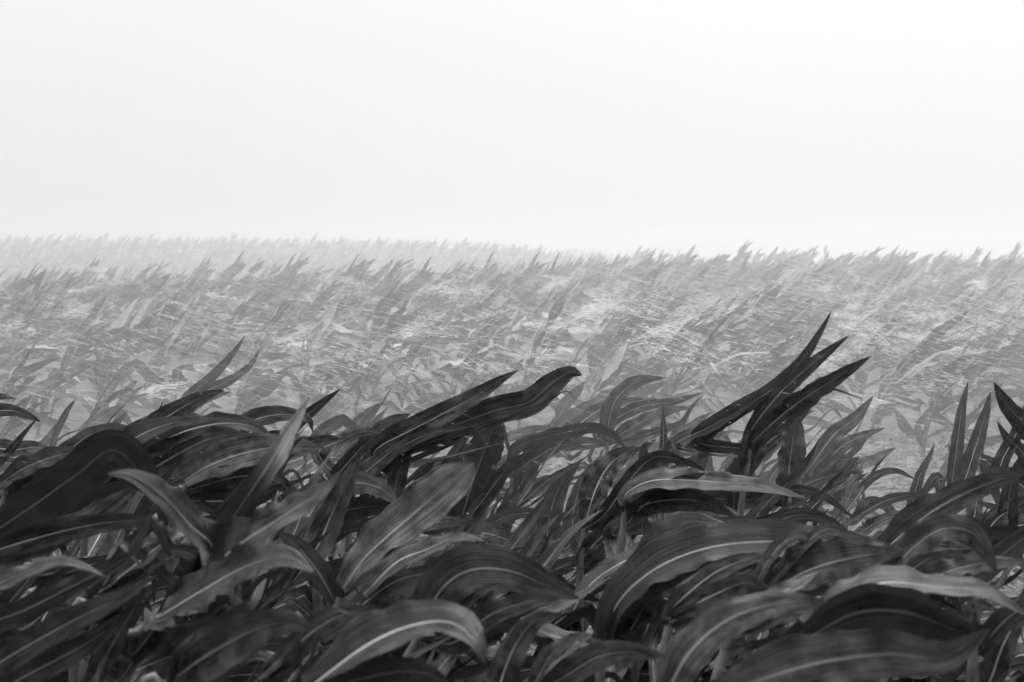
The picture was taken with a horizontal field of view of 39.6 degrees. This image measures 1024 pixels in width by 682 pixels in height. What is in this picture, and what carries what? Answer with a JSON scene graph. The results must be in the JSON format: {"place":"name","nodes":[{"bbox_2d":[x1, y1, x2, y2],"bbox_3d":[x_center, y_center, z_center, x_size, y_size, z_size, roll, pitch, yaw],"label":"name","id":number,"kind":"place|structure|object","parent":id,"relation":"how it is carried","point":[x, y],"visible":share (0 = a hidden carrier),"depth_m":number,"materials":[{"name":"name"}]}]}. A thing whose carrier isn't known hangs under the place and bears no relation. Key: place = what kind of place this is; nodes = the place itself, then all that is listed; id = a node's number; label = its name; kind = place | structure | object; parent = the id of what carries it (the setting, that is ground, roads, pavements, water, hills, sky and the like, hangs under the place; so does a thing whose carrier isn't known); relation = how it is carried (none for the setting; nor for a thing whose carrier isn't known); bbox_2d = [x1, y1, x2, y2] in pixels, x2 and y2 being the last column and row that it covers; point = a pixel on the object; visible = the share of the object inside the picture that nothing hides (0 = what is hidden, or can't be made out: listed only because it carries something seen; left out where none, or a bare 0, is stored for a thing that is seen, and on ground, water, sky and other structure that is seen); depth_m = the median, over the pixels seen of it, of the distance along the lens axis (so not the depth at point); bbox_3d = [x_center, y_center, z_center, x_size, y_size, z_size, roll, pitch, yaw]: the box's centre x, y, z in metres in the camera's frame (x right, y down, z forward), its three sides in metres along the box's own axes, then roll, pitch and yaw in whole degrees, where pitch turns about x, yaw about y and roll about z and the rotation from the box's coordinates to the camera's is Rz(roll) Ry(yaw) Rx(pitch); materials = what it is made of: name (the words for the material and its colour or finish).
{"place":"outdoors","nodes":[
{"label":"outdoors","id":0,"kind":"place"},
{"bbox_2d":[0,251,1023,681],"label":"ground","id":1,"kind":"structure","parent":0,"point":[78,415],"depth_m":8.67,"materials":[{"name":"soil"}]},
{"bbox_2d":[0,393,49,467],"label":"corn plant","id":2,"kind":"object","parent":1,"relation":"on","point":[17,446],"visible":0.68,"depth_m":3.48,"materials":[{"name":"black plant"}]},
{"bbox_2d":[0,334,70,440],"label":"corn plant","id":3,"kind":"object","parent":1,"relation":"on","point":[27,370],"visible":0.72,"depth_m":6.30,"materials":[{"name":"grey plant"}]},
{"bbox_2d":[0,446,74,595],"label":"corn plant","id":4,"kind":"object","parent":1,"relation":"on","point":[20,472],"visible":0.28,"depth_m":3.00,"materials":[{"name":"black plant"}]},
{"bbox_2d":[0,284,75,420],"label":"corn plant","id":5,"kind":"object","parent":1,"relation":"on","point":[17,347],"visible":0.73,"depth_m":7.83,"materials":[{"name":"grey plant"}]},
{"bbox_2d":[0,552,115,681],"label":"corn plant","id":6,"kind":"object","parent":1,"relation":"on","point":[17,591],"visible":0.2,"depth_m":2.30,"materials":[{"name":"grey plant"}]},
{"bbox_2d":[30,339,101,439],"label":"corn plant","id":7,"kind":"object","parent":1,"relation":"on","point":[61,375],"visible":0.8,"depth_m":7.04,"materials":[{"name":"grey plant"}]},
{"bbox_2d":[0,541,157,681],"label":"corn plant","id":8,"kind":"object","parent":1,"relation":"on","point":[28,654],"visible":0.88,"depth_m":1.74,"materials":[{"name":"grey plant"}]},
{"bbox_2d":[50,331,116,416],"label":"corn plant","id":9,"kind":"object","parent":1,"relation":"on","point":[81,350],"visible":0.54,"depth_m":7.96,"materials":[{"name":"grey plant"}]},
{"bbox_2d":[0,430,169,596],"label":"corn plant","id":10,"kind":"object","parent":1,"relation":"on","point":[44,512],"visible":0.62,"depth_m":2.09,"materials":[{"name":"black plant"}]},
{"bbox_2d":[68,510,184,681],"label":"corn plant","id":11,"kind":"object","parent":1,"relation":"on","point":[131,571],"visible":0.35,"depth_m":1.95,"materials":[{"name":"grey plant"}]},
{"bbox_2d":[93,296,164,409],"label":"corn plant","id":12,"kind":"object","parent":1,"relation":"on","point":[110,361],"visible":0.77,"depth_m":7.93,"materials":[{"name":"grey plant"}]},
{"bbox_2d":[59,390,223,446],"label":"corn plant","id":13,"kind":"object","parent":1,"relation":"on","point":[186,406],"visible":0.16,"depth_m":3.42,"materials":[{"name":"black plant"}]},
{"bbox_2d":[94,298,194,404],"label":"corn plant","id":14,"kind":"object","parent":1,"relation":"on","point":[141,327],"visible":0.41,"depth_m":8.56,"materials":[{"name":"grey plant"}]},
{"bbox_2d":[49,411,268,570],"bbox_3d":[-0.808,0.473,3.196,0.461,0.682,0.637,-2,4,-21],"label":"corn plant","id":15,"kind":"object","parent":1,"relation":"on","point":[187,440],"visible":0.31,"depth_m":2.94,"materials":[{"name":"grey plant"}]},
{"bbox_2d":[39,462,289,650],"bbox_3d":[-0.677,0.534,2.519,0.496,0.637,0.448,3,5,40],"label":"corn plant","id":16,"kind":"object","parent":1,"relation":"on","point":[139,503],"visible":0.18,"depth_m":2.53,"materials":[{"name":"grey plant"}]},
{"bbox_2d":[141,274,211,399],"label":"corn plant","id":17,"kind":"object","parent":1,"relation":"on","point":[164,330],"visible":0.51,"depth_m":8.73,"materials":[{"name":"grey plant"}]},
{"bbox_2d":[153,313,221,409],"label":"corn plant","id":18,"kind":"object","parent":1,"relation":"on","point":[173,341],"visible":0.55,"depth_m":7.97,"materials":[{"name":"grey plant"}]},
{"bbox_2d":[162,330,223,408],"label":"corn plant","id":19,"kind":"object","parent":1,"relation":"on","point":[176,363],"visible":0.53,"depth_m":7.22,"materials":[{"name":"grey plant"}]},
{"bbox_2d":[83,397,340,681],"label":"corn plant","id":20,"kind":"object","parent":1,"relation":"on","point":[236,545],"visible":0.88,"depth_m":1.81,"materials":[{"name":"grey plant"}]},
{"bbox_2d":[152,335,283,517],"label":"corn plant","id":21,"kind":"object","parent":1,"relation":"on","point":[207,382],"visible":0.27,"depth_m":4.74,"materials":[{"name":"grey plant"}]},
{"bbox_2d":[141,601,313,681],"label":"corn plant","id":22,"kind":"object","parent":1,"relation":"on","point":[225,645],"visible":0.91,"depth_m":1.58,"materials":[{"name":"grey plant"}]},
{"bbox_2d":[165,432,323,572],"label":"corn plant","id":23,"kind":"object","parent":1,"relation":"on","point":[214,474],"visible":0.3,"depth_m":2.75,"materials":[{"name":"grey plant"}]},
{"bbox_2d":[166,434,361,681],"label":"corn plant","id":24,"kind":"object","parent":1,"relation":"on","point":[327,514],"visible":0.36,"depth_m":2.48,"materials":[{"name":"grey plant"}]},
{"bbox_2d":[235,365,295,432],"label":"corn plant","id":25,"kind":"object","parent":1,"relation":"on","point":[272,385],"visible":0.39,"depth_m":6.18,"materials":[{"name":"grey plant"}]},
{"bbox_2d":[234,332,299,429],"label":"corn plant","id":26,"kind":"object","parent":1,"relation":"on","point":[266,354],"visible":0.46,"depth_m":7.20,"materials":[{"name":"grey plant"}]},
{"bbox_2d":[236,300,307,404],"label":"corn plant","id":27,"kind":"object","parent":1,"relation":"on","point":[274,318],"visible":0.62,"depth_m":7.89,"materials":[{"name":"grey plant"}]},
{"bbox_2d":[238,389,345,514],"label":"corn plant","id":28,"kind":"object","parent":1,"relation":"on","point":[266,415],"visible":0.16,"depth_m":3.25,"materials":[{"name":"grey plant"}]},
{"bbox_2d":[247,605,378,681],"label":"corn plant","id":29,"kind":"object","parent":1,"relation":"on","point":[288,661],"visible":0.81,"depth_m":1.65,"materials":[{"name":"grey plant"}]},
{"bbox_2d":[288,373,363,462],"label":"corn plant","id":30,"kind":"object","parent":1,"relation":"on","point":[334,403],"visible":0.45,"depth_m":6.36,"materials":[{"name":"grey plant"}]},
{"bbox_2d":[277,387,391,496],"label":"corn plant","id":31,"kind":"object","parent":1,"relation":"on","point":[336,423],"visible":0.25,"depth_m":4.49,"materials":[{"name":"grey plant"}]},
{"bbox_2d":[300,300,377,404],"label":"corn plant","id":32,"kind":"object","parent":1,"relation":"on","point":[319,367],"visible":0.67,"depth_m":7.88,"materials":[{"name":"grey plant"}]},
{"bbox_2d":[287,437,409,651],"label":"corn plant","id":33,"kind":"object","parent":1,"relation":"on","point":[367,480],"visible":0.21,"depth_m":2.65,"materials":[{"name":"grey plant"}]},
{"bbox_2d":[310,413,411,558],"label":"corn plant","id":34,"kind":"object","parent":1,"relation":"on","point":[366,436],"visible":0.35,"depth_m":3.35,"materials":[{"name":"grey plant"}]},
{"bbox_2d":[277,461,474,652],"bbox_3d":[-0.258,0.522,2.547,0.396,0.672,0.547,0,4,0],"label":"corn plant","id":35,"kind":"object","parent":1,"relation":"on","point":[414,511],"visible":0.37,"depth_m":2.32,"materials":[{"name":"grey plant"}]},
{"bbox_2d":[352,342,411,421],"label":"corn plant","id":36,"kind":"object","parent":1,"relation":"on","point":[367,377],"visible":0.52,"depth_m":6.36,"materials":[{"name":"grey plant"}]},
{"bbox_2d":[301,599,485,681],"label":"corn plant","id":37,"kind":"object","parent":1,"relation":"on","point":[356,646],"visible":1,"depth_m":1.50,"materials":[{"name":"grey plant"}]},
{"bbox_2d":[308,531,484,669],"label":"corn plant","id":38,"kind":"object","parent":1,"relation":"on","point":[387,578],"visible":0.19,"depth_m":2.10,"materials":[{"name":"grey plant"}]},
{"bbox_2d":[357,320,435,414],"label":"corn plant","id":39,"kind":"object","parent":1,"relation":"on","point":[376,396],"visible":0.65,"depth_m":7.04,"materials":[{"name":"grey plant"}]},
{"bbox_2d":[374,291,441,403],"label":"corn plant","id":40,"kind":"object","parent":1,"relation":"on","point":[392,324],"visible":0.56,"depth_m":7.79,"materials":[{"name":"grey plant"}]},
{"bbox_2d":[395,320,453,414],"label":"corn plant","id":41,"kind":"object","parent":1,"relation":"on","point":[426,404],"visible":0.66,"depth_m":7.21,"materials":[{"name":"grey plant"}]},
{"bbox_2d":[296,510,594,681],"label":"corn plant","id":42,"kind":"object","parent":1,"relation":"on","point":[506,624],"visible":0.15,"depth_m":2.40,"materials":[{"name":"grey plant"}]},
{"bbox_2d":[411,306,491,410],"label":"corn plant","id":43,"kind":"object","parent":1,"relation":"on","point":[447,366],"visible":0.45,"depth_m":7.91,"materials":[{"name":"grey plant"}]},
{"bbox_2d":[356,366,581,537],"bbox_3d":[-0.120,0.418,3.522,0.568,0.748,0.518,0,4,0],"label":"corn plant","id":44,"kind":"object","parent":1,"relation":"on","point":[431,430],"visible":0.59,"depth_m":3.30,"materials":[{"name":"black plant"}]},
{"bbox_2d":[423,424,537,544],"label":"corn plant","id":45,"kind":"object","parent":1,"relation":"on","point":[490,477],"visible":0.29,"depth_m":3.60,"materials":[{"name":"grey plant"}]},
{"bbox_2d":[391,544,579,681],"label":"corn plant","id":46,"kind":"object","parent":1,"relation":"on","point":[469,577],"visible":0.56,"depth_m":2.00,"materials":[{"name":"grey plant"}]},
{"bbox_2d":[0,240,1023,567],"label":"plants","id":47,"kind":"object","parent":1,"relation":"on","point":[666,326],"visible":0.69,"depth_m":6.78,"materials":[{"name":"plant"}]},
{"bbox_2d":[0,230,1023,371],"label":"distant corn","id":48,"kind":"object","parent":1,"relation":"on","point":[221,246],"visible":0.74,"depth_m":15.37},
{"bbox_2d":[436,438,587,560],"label":"corn plant","id":49,"kind":"object","parent":1,"relation":"on","point":[514,511],"visible":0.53,"depth_m":3.75,"materials":[{"name":"grey plant"}]},
{"bbox_2d":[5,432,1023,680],"bbox_3d":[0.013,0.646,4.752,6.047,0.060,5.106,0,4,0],"label":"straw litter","id":50,"kind":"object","parent":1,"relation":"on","point":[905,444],"visible":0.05,"depth_m":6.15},
{"bbox_2d":[500,284,563,389],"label":"corn plant","id":51,"kind":"object","parent":1,"relation":"on","point":[554,296],"visible":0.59,"depth_m":9.50,"materials":[{"name":"grey plant"}]},
{"bbox_2d":[418,491,649,681],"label":"corn plant","id":52,"kind":"object","parent":1,"relation":"on","point":[546,559],"visible":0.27,"depth_m":2.47,"materials":[{"name":"grey plant"}]},
{"bbox_2d":[516,318,584,428],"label":"corn plant","id":53,"kind":"object","parent":1,"relation":"on","point":[531,376],"visible":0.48,"depth_m":7.21,"materials":[{"name":"grey plant"}]},
{"bbox_2d":[487,422,624,550],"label":"corn plant","id":54,"kind":"object","parent":1,"relation":"on","point":[544,444],"visible":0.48,"depth_m":3.90,"materials":[{"name":"grey plant"}]},
{"bbox_2d":[532,273,592,380],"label":"corn plant","id":55,"kind":"object","parent":1,"relation":"on","point":[558,308],"visible":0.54,"depth_m":9.28,"materials":[{"name":"grey plant"}]},
{"bbox_2d":[529,455,601,577],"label":"corn plant","id":56,"kind":"object","parent":1,"relation":"on","point":[556,500],"visible":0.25,"depth_m":3.94,"materials":[{"name":"grey plant"}]},
{"bbox_2d":[538,381,596,482],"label":"corn plant","id":57,"kind":"object","parent":1,"relation":"on","point":[563,414],"visible":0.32,"depth_m":5.50,"materials":[{"name":"grey plant"}]},
{"bbox_2d":[499,494,639,642],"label":"corn plant","id":58,"kind":"object","parent":1,"relation":"on","point":[562,564],"visible":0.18,"depth_m":3.25,"materials":[{"name":"grey plant"}]},
{"bbox_2d":[485,611,662,681],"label":"corn plant","id":59,"kind":"object","parent":1,"relation":"on","point":[583,664],"visible":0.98,"depth_m":1.76,"materials":[{"name":"grey plant"}]},
{"bbox_2d":[566,343,672,461],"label":"corn plant","id":60,"kind":"object","parent":1,"relation":"on","point":[607,378],"visible":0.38,"depth_m":6.44,"materials":[{"name":"grey plant"}]},
{"bbox_2d":[583,304,662,400],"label":"corn plant","id":61,"kind":"object","parent":1,"relation":"on","point":[623,334],"visible":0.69,"depth_m":8.57,"materials":[{"name":"grey plant"}]},
{"bbox_2d":[555,446,705,649],"bbox_3d":[0.292,0.512,3.368,0.382,0.581,0.463,0,4,0],"label":"corn plant","id":62,"kind":"object","parent":1,"relation":"on","point":[596,486],"visible":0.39,"depth_m":3.15,"materials":[{"name":"grey plant"}]},
{"bbox_2d":[562,375,705,496],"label":"corn plant","id":63,"kind":"object","parent":1,"relation":"on","point":[609,411],"visible":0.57,"depth_m":4.35,"materials":[{"name":"grey plant"}]},
{"bbox_2d":[533,507,765,680],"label":"corn plant","id":64,"kind":"object","parent":1,"relation":"on","point":[570,621],"visible":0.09,"depth_m":2.50,"materials":[{"name":"grey plant"}]},
{"bbox_2d":[598,404,717,518],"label":"corn plant","id":65,"kind":"object","parent":1,"relation":"on","point":[695,422],"visible":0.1,"depth_m":4.50,"materials":[{"name":"grey plant"}]},
{"bbox_2d":[621,316,703,419],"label":"corn plant","id":66,"kind":"object","parent":1,"relation":"on","point":[656,368],"visible":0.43,"depth_m":7.15,"materials":[{"name":"grey plant"}]},
{"bbox_2d":[649,312,741,442],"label":"corn plant","id":67,"kind":"object","parent":1,"relation":"on","point":[701,402],"visible":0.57,"depth_m":6.41,"materials":[{"name":"grey plant"}]},
{"bbox_2d":[602,466,804,594],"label":"corn plant","id":68,"kind":"object","parent":1,"relation":"on","point":[666,493],"visible":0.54,"depth_m":2.79,"materials":[{"name":"grey plant"}]},
{"bbox_2d":[658,292,750,438],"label":"corn plant","id":69,"kind":"object","parent":1,"relation":"on","point":[693,373],"visible":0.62,"depth_m":7.22,"materials":[{"name":"grey plant"}]},
{"bbox_2d":[520,518,902,681],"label":"corn plant","id":70,"kind":"object","parent":1,"relation":"on","point":[624,612],"visible":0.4,"depth_m":2.10,"materials":[{"name":"grey plant"}]},
{"bbox_2d":[649,553,773,681],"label":"corn plant","id":71,"kind":"object","parent":1,"relation":"on","point":[690,598],"visible":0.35,"depth_m":1.95,"materials":[{"name":"grey plant"}]},
{"bbox_2d":[627,507,847,681],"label":"corn plant","id":72,"kind":"object","parent":1,"relation":"on","point":[796,515],"visible":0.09,"depth_m":2.30,"materials":[{"name":"grey plant"}]},
{"bbox_2d":[657,591,826,681],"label":"corn plant","id":73,"kind":"object","parent":1,"relation":"on","point":[702,638],"visible":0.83,"depth_m":1.46,"materials":[{"name":"grey plant"}]},
{"bbox_2d":[703,304,797,401],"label":"corn plant","id":74,"kind":"object","parent":1,"relation":"on","point":[739,381],"visible":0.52,"depth_m":8.67,"materials":[{"name":"grey plant"}]},
{"bbox_2d":[710,570,818,680],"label":"corn plant","id":75,"kind":"object","parent":1,"relation":"on","point":[725,654],"visible":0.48,"depth_m":1.73,"materials":[{"name":"grey plant"}]},
{"bbox_2d":[727,334,802,436],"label":"corn plant","id":76,"kind":"object","parent":1,"relation":"on","point":[757,378],"visible":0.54,"depth_m":7.29,"materials":[{"name":"grey plant"}]},
{"bbox_2d":[669,311,870,515],"bbox_3d":[0.634,0.349,3.612,0.532,0.872,0.467,0,4,0],"label":"corn plant","id":77,"kind":"object","parent":1,"relation":"on","point":[771,406],"visible":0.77,"depth_m":3.40,"materials":[{"name":"black plant"}]},
{"bbox_2d":[687,417,854,626],"bbox_3d":[0.645,0.472,3.787,0.420,0.604,0.495,0,4,0],"label":"corn plant","id":78,"kind":"object","parent":1,"relation":"on","point":[791,454],"visible":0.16,"depth_m":3.56,"materials":[{"name":"grey plant"}]},
{"bbox_2d":[708,441,844,669],"bbox_3d":[0.530,0.504,3.235,0.529,0.591,0.328,1,4,16],"label":"corn plant","id":79,"kind":"object","parent":1,"relation":"on","point":[768,501],"visible":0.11,"depth_m":3.14,"materials":[{"name":"grey plant"}]},
{"bbox_2d":[736,298,829,391],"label":"corn plant","id":80,"kind":"object","parent":1,"relation":"on","point":[777,329],"visible":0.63,"depth_m":8.62,"materials":[{"name":"grey plant"}]},
{"bbox_2d":[743,522,905,659],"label":"corn plant","id":81,"kind":"object","parent":1,"relation":"on","point":[844,553],"visible":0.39,"depth_m":2.00,"materials":[{"name":"grey plant"}]},
{"bbox_2d":[765,413,895,530],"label":"corn plant","id":82,"kind":"object","parent":1,"relation":"on","point":[866,461],"visible":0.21,"depth_m":4.44,"materials":[{"name":"grey plant"}]},
{"bbox_2d":[801,466,868,509],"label":"corn plant","id":83,"kind":"object","parent":1,"relation":"on","point":[815,480],"visible":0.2,"depth_m":3.74,"materials":[{"name":"grey plant"}]},
{"bbox_2d":[803,396,883,525],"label":"corn plant","id":84,"kind":"object","parent":1,"relation":"on","point":[829,454],"visible":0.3,"depth_m":4.20,"materials":[{"name":"grey plant"}]},
{"bbox_2d":[714,627,990,681],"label":"corn plant","id":85,"kind":"object","parent":1,"relation":"on","point":[867,654],"visible":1,"depth_m":1.35,"materials":[{"name":"grey plant"}]},
{"bbox_2d":[812,455,930,534],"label":"corn plant","id":86,"kind":"object","parent":1,"relation":"on","point":[851,493],"visible":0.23,"depth_m":3.74,"materials":[{"name":"grey plant"}]},
{"bbox_2d":[833,456,913,537],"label":"corn plant","id":87,"kind":"object","parent":1,"relation":"on","point":[873,477],"visible":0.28,"depth_m":4.09,"materials":[{"name":"grey plant"}]},
{"bbox_2d":[854,306,919,406],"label":"corn plant","id":88,"kind":"object","parent":1,"relation":"on","point":[858,379],"visible":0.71,"depth_m":8.54,"materials":[{"name":"grey plant"}]},
{"bbox_2d":[798,564,1023,681],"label":"corn plant","id":89,"kind":"object","parent":1,"relation":"on","point":[896,598],"visible":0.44,"depth_m":1.61,"materials":[{"name":"grey plant"}]},
{"bbox_2d":[868,311,994,442],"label":"corn plant","id":90,"kind":"object","parent":1,"relation":"on","point":[903,371],"visible":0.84,"depth_m":7.04,"materials":[{"name":"grey plant"}]},
{"bbox_2d":[866,513,1023,681],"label":"corn plant","id":91,"kind":"object","parent":1,"relation":"on","point":[917,540],"visible":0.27,"depth_m":2.05,"materials":[{"name":"grey plant"}]},
{"bbox_2d":[906,382,990,514],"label":"corn plant","id":92,"kind":"object","parent":1,"relation":"on","point":[961,466],"visible":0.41,"depth_m":3.86,"materials":[{"name":"grey plant"}]},
{"bbox_2d":[877,472,1023,564],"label":"corn plant","id":93,"kind":"object","parent":1,"relation":"on","point":[955,498],"visible":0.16,"depth_m":2.33,"materials":[{"name":"grey plant"}]},
{"bbox_2d":[891,525,1023,681],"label":"corn plant","id":94,"kind":"object","parent":1,"relation":"on","point":[1010,544],"visible":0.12,"depth_m":2.44,"materials":[{"name":"grey plant"}]},
{"bbox_2d":[914,341,1013,457],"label":"corn plant","id":95,"kind":"object","parent":1,"relation":"on","point":[934,409],"visible":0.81,"depth_m":6.41,"materials":[{"name":"grey plant"}]},
{"bbox_2d":[934,382,1023,491],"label":"corn plant","id":96,"kind":"object","parent":1,"relation":"on","point":[973,416],"visible":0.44,"depth_m":5.54,"materials":[{"name":"grey plant"}]},
{"bbox_2d":[934,315,1023,416],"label":"corn plant","id":97,"kind":"object","parent":1,"relation":"on","point":[997,335],"visible":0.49,"depth_m":7.89,"materials":[{"name":"grey plant"}]},
{"bbox_2d":[943,332,1023,432],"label":"corn plant","id":98,"kind":"object","parent":1,"relation":"on","point":[971,376],"visible":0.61,"depth_m":7.14,"materials":[{"name":"grey plant"}]},
{"bbox_2d":[960,598,1023,681],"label":"corn plant","id":99,"kind":"object","parent":1,"relation":"on","point":[1005,624],"visible":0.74,"depth_m":1.90,"materials":[{"name":"grey plant"}]},
{"bbox_2d":[964,454,1023,623],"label":"corn plant","id":100,"kind":"object","parent":1,"relation":"on","point":[1008,509],"visible":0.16,"depth_m":2.62,"materials":[{"name":"grey plant"}]},
{"bbox_2d":[966,382,1023,522],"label":"corn plant","id":101,"kind":"object","parent":1,"relation":"on","point":[1012,411],"visible":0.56,"depth_m":3.50,"materials":[{"name":"black plant"}]},
{"bbox_2d":[0,0,1023,256],"label":"sky","id":102,"kind":"structure","parent":0,"point":[845,126],"materials":[{"name":"white"}]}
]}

